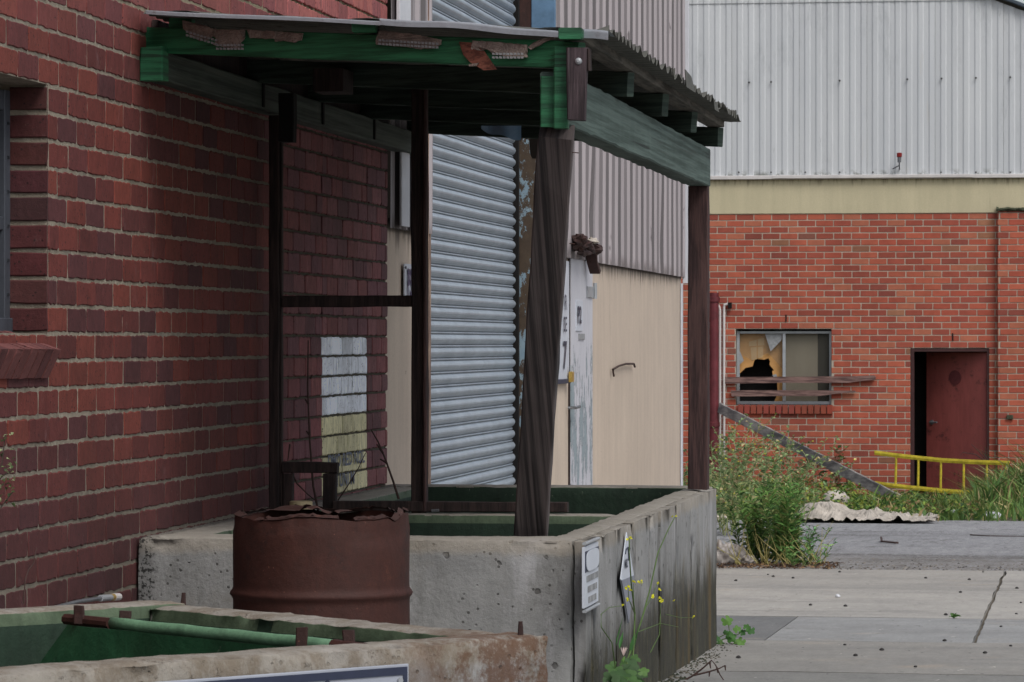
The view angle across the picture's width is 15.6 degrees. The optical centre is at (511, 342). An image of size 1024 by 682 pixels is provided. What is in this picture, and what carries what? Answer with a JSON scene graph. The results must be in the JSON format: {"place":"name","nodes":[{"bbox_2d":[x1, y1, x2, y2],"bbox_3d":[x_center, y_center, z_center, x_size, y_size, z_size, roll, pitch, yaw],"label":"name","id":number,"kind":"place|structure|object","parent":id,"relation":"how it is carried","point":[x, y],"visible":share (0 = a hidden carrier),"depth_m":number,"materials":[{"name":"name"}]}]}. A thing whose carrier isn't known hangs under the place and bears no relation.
{"place":"outdoors","nodes":[
{"label":"outdoors","id":0,"kind":"place"},
{"bbox_2d":[657,568,1023,681],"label":"concrete paving","id":1,"kind":"structure","parent":0,"point":[917,627],"depth_m":19.44,"materials":[{"name":"grey concrete"}]},
{"bbox_2d":[0,600,547,681],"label":"concrete tank","id":2,"kind":"object","parent":1,"relation":"on","point":[29,636],"visible":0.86,"depth_m":8.59,"materials":[{"name":"green paint"}]},
{"bbox_2d":[181,593,185,604],"bbox_3d":[-0.863,0.678,9.809,0.016,0.046,0.011,0,0,8],"label":"rusty stub","id":3,"kind":"object","parent":2,"relation":"on","point":[183,598],"visible":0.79,"depth_m":9.80,"materials":[{"name":"metal"}]},
{"bbox_2d":[40,605,367,662],"bbox_3d":[-0.783,0.875,8.903,1.264,0.456,0.165,0,0,41],"label":"cross bar","id":4,"kind":"object","parent":2,"relation":"on","point":[76,640],"visible":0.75,"depth_m":9.01,"materials":[{"name":"green paint"}]},
{"bbox_2d":[161,664,408,681],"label":"hazard sign","id":5,"kind":"object","parent":2,"relation":"attached to","point":[392,673],"visible":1,"depth_m":8.28,"materials":[{"name":"white metal"}]},
{"bbox_2d":[518,621,523,634],"bbox_3d":[0.020,0.674,8.709,0.016,0.052,0.012,0,0,8],"label":"rusty stub","id":6,"kind":"object","parent":2,"relation":"on","point":[520,627],"visible":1,"depth_m":8.71,"materials":[{"name":"metal"}]},
{"bbox_2d":[230,504,412,624],"bbox_3d":[-0.627,0.928,12.320,0.606,0.780,0.604,0,0,8],"label":"steel drum","id":7,"kind":"object","parent":1,"relation":"on","point":[323,562],"visible":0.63,"depth_m":12.08,"materials":[{"name":"brown metal"}]},
{"bbox_2d":[138,484,716,681],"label":"concrete tank","id":8,"kind":"object","parent":1,"relation":"on","point":[486,571],"visible":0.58,"depth_m":13.37,"materials":[{"name":"green paint"}]},
{"bbox_2d":[287,444,314,499],"bbox_3d":[-0.862,0.531,15.309,0.118,0.232,0.008,0,0,8],"label":"dead vine","id":9,"kind":"object","parent":8,"relation":"on","point":[294,476],"visible":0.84,"depth_m":15.31,"materials":[{"name":"brown plant"}]},
{"bbox_2d":[290,500,312,509],"bbox_3d":[-0.842,0.660,14.921,0.091,0.059,0.091,0,0,8],"label":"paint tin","id":10,"kind":"object","parent":8,"relation":"on","point":[300,502],"visible":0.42,"depth_m":14.88,"materials":[{"name":"beige metal"}]},
{"bbox_2d":[305,340,318,510],"bbox_3d":[-0.820,0.342,15.332,0.063,0.704,0.011,0,0,8],"label":"dead vine","id":11,"kind":"object","parent":8,"relation":"on","point":[308,433],"visible":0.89,"depth_m":15.33,"materials":[{"name":"brown plant"}]},
{"bbox_2d":[269,89,568,512],"bbox_3d":[-0.378,-0.169,15.003,1.219,1.709,0.090,0,0,8],"label":"timber frame","id":12,"kind":"object","parent":8,"relation":"on","point":[281,482],"visible":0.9,"depth_m":15.00,"materials":[{"name":"brown wood"}]},
{"bbox_2d":[140,10,740,535],"bbox_3d":[-0.099,-0.056,15.450,1.758,2.233,6.174,0,0,8],"label":"canopy","id":13,"kind":"object","parent":8,"relation":"on","point":[556,92],"visible":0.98,"depth_m":13.68,"materials":[{"name":"green paint"}]},
{"bbox_2d":[338,453,365,500],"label":"dead vine","id":14,"kind":"object","parent":13,"relation":"attached to","point":[350,480],"visible":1,"depth_m":15.28,"materials":[{"name":"brown plant"}]},
{"bbox_2d":[371,430,399,498],"bbox_3d":[-0.518,0.497,15.287,0.122,0.285,0.011,0,0,8],"label":"dead vine","id":15,"kind":"object","parent":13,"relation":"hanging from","point":[386,462],"visible":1,"depth_m":15.28,"materials":[{"name":"brown plant"}]},
{"bbox_2d":[582,537,599,612],"bbox_3d":[0.274,0.803,12.956,0.016,0.241,0.372,0,0,8],"label":"danger sign","id":16,"kind":"object","parent":8,"relation":"attached to","point":[590,561],"visible":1,"depth_m":12.90,"materials":[{"name":"white metal"}]},
{"bbox_2d":[620,532,634,622],"bbox_3d":[0.432,0.879,13.971,0.008,0.343,0.408,0,0,8],"label":"diamond sign","id":17,"kind":"object","parent":8,"relation":"attached to","point":[625,576],"visible":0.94,"depth_m":13.94,"materials":[{"name":"white metal"}]},
{"bbox_2d":[601,515,694,681],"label":"mustard plant","id":18,"kind":"object","parent":1,"relation":"on","point":[632,671],"visible":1,"depth_m":12.37,"materials":[{"name":"green plant"}]},
{"bbox_2d":[684,660,725,679],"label":"dead branch","id":19,"kind":"object","parent":1,"relation":"on","point":[702,668],"visible":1,"depth_m":15.35,"materials":[{"name":"brown wood"}]},
{"bbox_2d":[716,615,754,644],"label":"lobed weed","id":20,"kind":"object","parent":1,"relation":"on","point":[730,636],"visible":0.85,"depth_m":17.75,"materials":[{"name":"green plant"}]},
{"bbox_2d":[949,613,959,617],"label":"seedling","id":21,"kind":"object","parent":1,"relation":"on","point":[953,615],"visible":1,"depth_m":20.28,"materials":[{"name":"green plant"}]},
{"bbox_2d":[683,438,1023,521],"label":"grass","id":22,"kind":"structure","parent":0,"point":[915,502],"depth_m":43.17,"materials":[{"name":"green plant"}]},
{"bbox_2d":[821,490,849,503],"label":"cloth bundle","id":23,"kind":"object","parent":22,"relation":"on","point":[837,496],"visible":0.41,"depth_m":44.28,"materials":[{"name":"fabric"}]},
{"bbox_2d":[874,450,1009,494],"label":"ladder","id":24,"kind":"object","parent":22,"relation":"on","point":[932,459],"visible":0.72,"depth_m":47.72,"materials":[{"name":"yellow metal"}]},
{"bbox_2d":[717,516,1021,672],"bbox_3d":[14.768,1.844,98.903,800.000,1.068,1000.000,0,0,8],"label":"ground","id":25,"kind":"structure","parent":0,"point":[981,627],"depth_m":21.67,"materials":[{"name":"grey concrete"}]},
{"bbox_2d":[0,0,387,608],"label":"brick building","id":26,"kind":"structure","parent":25,"relation":"on","point":[134,394],"depth_m":13.34,"materials":[{"name":"red brick"}]},
{"bbox_2d":[0,89,12,331],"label":"window","id":27,"kind":"structure","parent":26,"relation":"in","point":[6,323],"depth_m":11.97,"materials":[{"name":"grey paint"}]},
{"bbox_2d":[0,432,16,508],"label":"wall shrub","id":28,"kind":"object","parent":26,"relation":"attached to","point":[7,471],"visible":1,"depth_m":11.12,"materials":[{"name":"green plant"}]},
{"bbox_2d":[23,548,36,603],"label":"dry stalk","id":29,"kind":"object","parent":26,"relation":"attached to","point":[26,577],"visible":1,"depth_m":11.58,"materials":[{"name":"brown plant"}]},
{"bbox_2d":[55,593,121,605],"bbox_3d":[-1.409,0.851,12.098,0.024,0.039,1.083,0,0,8],"label":"pipe","id":30,"kind":"object","parent":26,"relation":"attached to","point":[113,597],"visible":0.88,"depth_m":12.38,"materials":[{"name":"white plastic"}]},
{"bbox_2d":[47,0,688,485],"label":"warehouse","id":31,"kind":"structure","parent":25,"relation":"on","point":[623,426],"depth_m":22.41,"materials":[{"name":"metal"}]},
{"bbox_2d":[403,264,411,294],"bbox_3d":[-0.512,-0.294,18.532,0.012,0.194,0.239,0,0,8],"label":"parking sign","id":32,"kind":"object","parent":31,"relation":"attached to","point":[407,288],"visible":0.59,"depth_m":18.50,"materials":[{"name":"white metal"}]},
{"bbox_2d":[431,0,515,484],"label":"roller door","id":33,"kind":"structure","parent":31,"relation":"in","point":[472,243],"depth_m":20.64,"materials":[{"name":"grey metal"}]},
{"bbox_2d":[558,261,570,383],"bbox_3d":[0.305,-0.137,23.985,0.016,0.802,0.959,0,0,8],"label":"warehouse sign","id":34,"kind":"object","parent":31,"relation":"attached to","point":[563,377],"visible":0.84,"depth_m":24.27,"materials":[{"name":"white metal"}]},
{"bbox_2d":[575,300,582,330],"bbox_3d":[0.451,-0.182,24.961,0.012,0.207,0.329,0,0,8],"label":"parking sign","id":35,"kind":"object","parent":31,"relation":"attached to","point":[578,315],"visible":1,"depth_m":24.91,"materials":[{"name":"white metal"}]},
{"bbox_2d":[568,258,596,484],"bbox_3d":[0.462,0.461,25.036,0.101,2.207,1.369,0,0,8],"label":"door","id":36,"kind":"structure","parent":31,"relation":"in","point":[582,287],"depth_m":25.11,"materials":[{"name":"white paint"}]},
{"bbox_2d":[571,234,602,273],"bbox_3d":[0.492,-0.591,24.862,0.155,0.249,1.188,0,0,8],"label":"crushed hood","id":37,"kind":"object","parent":31,"relation":"attached to","point":[590,249],"visible":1,"depth_m":24.89,"materials":[{"name":"metal"}]},
{"bbox_2d":[612,363,635,376],"bbox_3d":[0.824,0.196,27.457,0.016,0.097,1.374,0,0,8],"label":"handle","id":38,"kind":"object","parent":31,"relation":"attached to","point":[620,365],"visible":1,"depth_m":27.22,"materials":[{"name":"black metal"}]},
{"bbox_2d":[709,413,812,495],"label":"sprawling weed","id":39,"kind":"object","parent":25,"relation":"on","point":[734,442],"visible":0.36,"depth_m":44.77,"materials":[{"name":"green plant"}]},
{"bbox_2d":[724,413,839,512],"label":"sprawling weed","id":40,"kind":"object","parent":25,"relation":"on","point":[808,477],"visible":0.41,"depth_m":42.33,"materials":[{"name":"green plant"}]},
{"bbox_2d":[718,403,901,495],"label":"leaning plank","id":41,"kind":"object","parent":25,"relation":"on","point":[831,465],"visible":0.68,"depth_m":48.97,"materials":[{"name":"grey wood"}]},
{"bbox_2d":[797,445,849,493],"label":"dock weed","id":42,"kind":"object","parent":25,"relation":"on","point":[823,471],"visible":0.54,"depth_m":49.31,"materials":[{"name":"green plant"}]},
{"bbox_2d":[826,452,851,496],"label":"dock weed","id":43,"kind":"object","parent":25,"relation":"on","point":[836,479],"visible":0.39,"depth_m":49.17,"materials":[{"name":"green plant"}]},
{"bbox_2d":[681,0,1023,498],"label":"brick warehouse","id":44,"kind":"structure","parent":25,"relation":"on","point":[839,246],"depth_m":50.31,"materials":[{"name":"red brick"}]},
{"bbox_2d":[710,293,719,484],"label":"downpipe","id":45,"kind":"object","parent":44,"relation":"attached to","point":[714,357],"visible":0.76,"depth_m":50.45,"materials":[{"name":"red metal"}]},
{"bbox_2d":[719,305,720,475],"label":"conduit","id":46,"kind":"object","parent":44,"relation":"attached to","point":[720,370],"visible":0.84,"depth_m":50.53,"materials":[{"name":"white paint"}]},
{"bbox_2d":[723,302,731,457],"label":"conduit","id":47,"kind":"object","parent":44,"relation":"attached to","point":[729,304],"visible":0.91,"depth_m":50.52,"materials":[{"name":"white paint"}]},
{"bbox_2d":[737,329,831,404],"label":"window","id":48,"kind":"structure","parent":44,"relation":"in","point":[760,352],"depth_m":50.63,"materials":[{"name":"glass"}]},
{"bbox_2d":[731,390,855,396],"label":"window board","id":49,"kind":"object","parent":44,"relation":"attached to","point":[734,393],"depth_m":50.41,"materials":[{"name":"brown wood"}]},
{"bbox_2d":[725,375,875,383],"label":"window board","id":50,"kind":"object","parent":44,"relation":"attached to","point":[811,379],"depth_m":50.38,"materials":[{"name":"brown wood"}]},
{"bbox_2d":[892,153,901,169],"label":"wall beacon","id":51,"kind":"object","parent":44,"relation":"attached to","point":[899,155],"depth_m":50.04,"materials":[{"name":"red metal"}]},
{"bbox_2d":[927,352,986,498],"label":"door","id":52,"kind":"structure","parent":44,"relation":"in","point":[956,381],"depth_m":50.47,"materials":[{"name":"red paint"}]},
{"bbox_2d":[947,482,982,500],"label":"grass tuft","id":53,"kind":"object","parent":25,"relation":"on","point":[969,496],"visible":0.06,"depth_m":45.30,"materials":[{"name":"green plant"}]},
{"bbox_2d":[925,491,1015,518],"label":"grass tuft","id":54,"kind":"object","parent":25,"relation":"on","point":[953,510],"visible":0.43,"depth_m":42.49,"materials":[{"name":"green plant"}]},
{"bbox_2d":[961,444,987,459],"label":"dry twigs","id":55,"kind":"object","parent":25,"relation":"on","point":[979,452],"visible":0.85,"depth_m":49.23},
{"bbox_2d":[965,463,1023,499],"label":"grass tuft","id":56,"kind":"object","parent":25,"relation":"on","point":[991,487],"visible":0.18,"depth_m":43.95,"materials":[{"name":"green plant"}]},
{"bbox_2d":[717,519,1023,571],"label":"asphalt yard","id":57,"kind":"structure","parent":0,"point":[929,543],"depth_m":33.05,"materials":[{"name":"grey asphalt"}]},
{"bbox_2d":[717,539,737,564],"bbox_3d":[1.564,1.562,27.948,0.222,0.191,0.224,0,0,42],"label":"rock","id":58,"kind":"object","parent":57,"relation":"on","point":[723,557],"visible":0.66,"depth_m":27.87,"materials":[{"name":"grey stone"}]},
{"bbox_2d":[683,439,779,534],"bbox_3d":[1.975,1.370,35.562,0.811,0.908,1.085,0,0,-45],"label":"sprawling weed","id":59,"kind":"object","parent":57,"relation":"on","point":[722,496],"visible":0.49,"depth_m":35.42,"materials":[{"name":"green plant"}]},
{"bbox_2d":[683,425,789,529],"bbox_3d":[2.259,1.344,37.299,0.956,1.037,1.078,0,0,25],"label":"sprawling weed","id":60,"kind":"object","parent":57,"relation":"on","point":[747,446],"visible":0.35,"depth_m":37.34,"materials":[{"name":"green plant"}]},
{"bbox_2d":[731,544,749,561],"bbox_3d":[1.708,1.592,28.264,0.202,0.146,0.225,0,0,42],"label":"rubbish bag","id":61,"kind":"object","parent":57,"relation":"on","point":[737,548],"visible":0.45,"depth_m":28.20,"materials":[{"name":"grey plastic"}]},
{"bbox_2d":[683,427,806,532],"bbox_3d":[2.275,1.324,36.265,1.094,1.039,1.021,0,0,22],"label":"sprawling weed","id":62,"kind":"object","parent":57,"relation":"on","point":[725,475],"visible":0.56,"depth_m":36.23,"materials":[{"name":"green plant"}]},
{"bbox_2d":[740,555,756,564],"bbox_3d":[1.773,1.620,27.961,0.130,0.077,0.229,0,0,8],"label":"rubbish bag","id":63,"kind":"object","parent":57,"relation":"on","point":[748,559],"visible":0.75,"depth_m":27.90,"materials":[{"name":"grey plastic"}]},
{"bbox_2d":[717,456,834,565],"bbox_3d":[2.011,1.287,28.537,0.994,0.807,1.978,0,0,8],"label":"leafy weed","id":64,"kind":"object","parent":57,"relation":"on","point":[781,520],"visible":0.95,"depth_m":28.05,"materials":[{"name":"green plant"}]},
{"bbox_2d":[777,523,837,567],"bbox_3d":[2.203,1.502,27.734,0.422,0.318,0.764,0,0,8],"label":"trailing weed","id":65,"kind":"object","parent":57,"relation":"on","point":[790,557],"visible":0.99,"depth_m":27.63,"materials":[{"name":"green plant"}]},
{"bbox_2d":[762,434,856,522],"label":"sprawling weed","id":66,"kind":"object","parent":57,"relation":"on","point":[805,475],"visible":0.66,"depth_m":40.13,"materials":[{"name":"green plant"}]},
{"bbox_2d":[661,558,1022,681],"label":"gravel litter","id":67,"kind":"object","parent":57,"relation":"on","point":[779,565],"visible":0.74,"depth_m":27.30,"materials":[{"name":"grey gravel"}]},
{"bbox_2d":[795,501,939,521],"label":"canvas sheet","id":68,"kind":"object","parent":57,"relation":"on","point":[824,511],"visible":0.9,"depth_m":40.36,"materials":[{"name":"grey fabric"}]},
{"bbox_2d":[880,537,898,543],"bbox_3d":[3.328,1.764,33.370,0.100,0.024,1.008,0,0,-3],"label":"scrap stick","id":69,"kind":"object","parent":57,"relation":"on","point":[881,539],"visible":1,"depth_m":33.09,"materials":[{"name":"grey wood"}]},
{"bbox_2d":[970,534,1023,536],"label":"rusty rod","id":70,"kind":"object","parent":57,"relation":"on","point":[995,535],"visible":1,"depth_m":35.37,"materials":[{"name":"metal"}]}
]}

